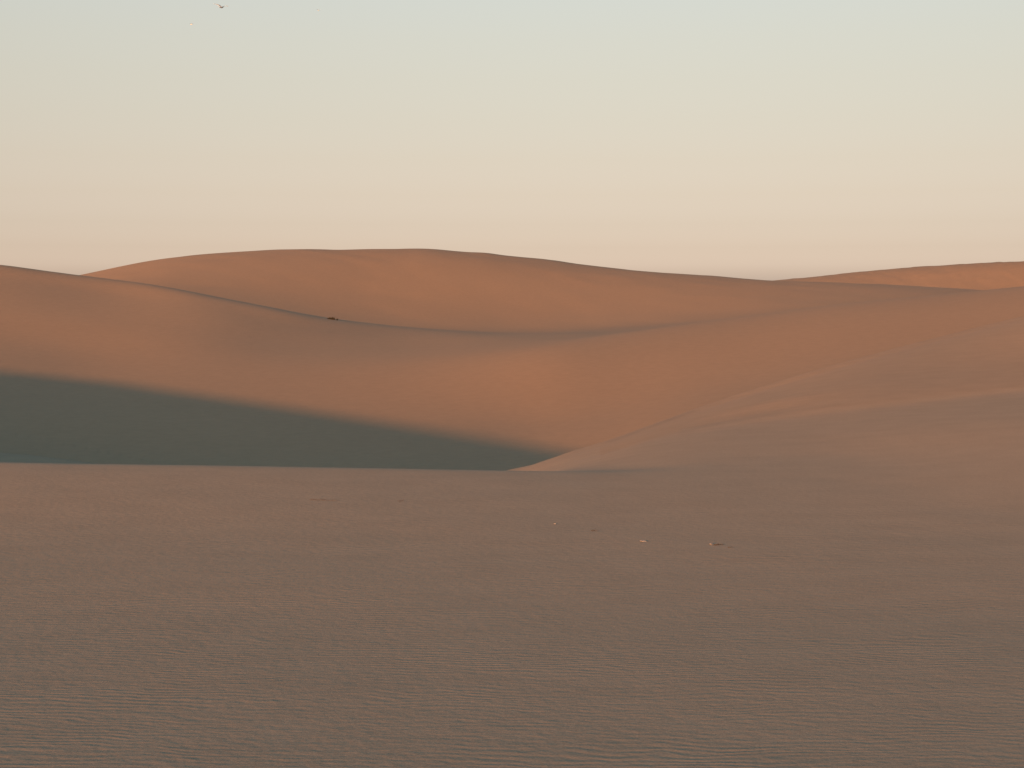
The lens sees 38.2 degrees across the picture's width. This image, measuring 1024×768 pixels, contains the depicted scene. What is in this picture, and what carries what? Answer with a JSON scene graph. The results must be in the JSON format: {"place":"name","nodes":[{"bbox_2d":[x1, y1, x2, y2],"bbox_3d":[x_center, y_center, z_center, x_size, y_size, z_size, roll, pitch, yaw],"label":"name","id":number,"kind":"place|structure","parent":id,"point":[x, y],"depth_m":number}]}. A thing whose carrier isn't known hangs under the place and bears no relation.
{"place":"outdoors","nodes":[
{"label":"outdoors","id":0,"kind":"place"},
{"bbox_2d":[0,422,1023,767],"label":"foreground dune","id":1,"kind":"structure","parent":0,"point":[846,602],"depth_m":18.62},
{"bbox_2d":[0,265,1023,470],"bbox_3d":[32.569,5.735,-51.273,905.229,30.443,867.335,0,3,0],"label":"dune","id":2,"kind":"structure","parent":0,"point":[96,370],"depth_m":170.74},
{"bbox_2d":[0,316,1023,470],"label":"dune","id":3,"kind":"structure","parent":0,"point":[970,377],"depth_m":54.81},
{"bbox_2d":[0,0,1023,280],"label":"sky","id":4,"kind":"structure","parent":0,"point":[771,140]},
{"bbox_2d":[82,249,980,332],"bbox_3d":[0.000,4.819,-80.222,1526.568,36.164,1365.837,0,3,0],"label":"background dune","id":5,"kind":"structure","parent":0,"point":[451,290],"depth_m":436.36},
{"bbox_2d":[773,261,1023,289],"bbox_3d":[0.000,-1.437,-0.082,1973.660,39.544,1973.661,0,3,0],"label":"dune","id":6,"kind":"structure","parent":0,"point":[987,276],"depth_m":674.07}
]}

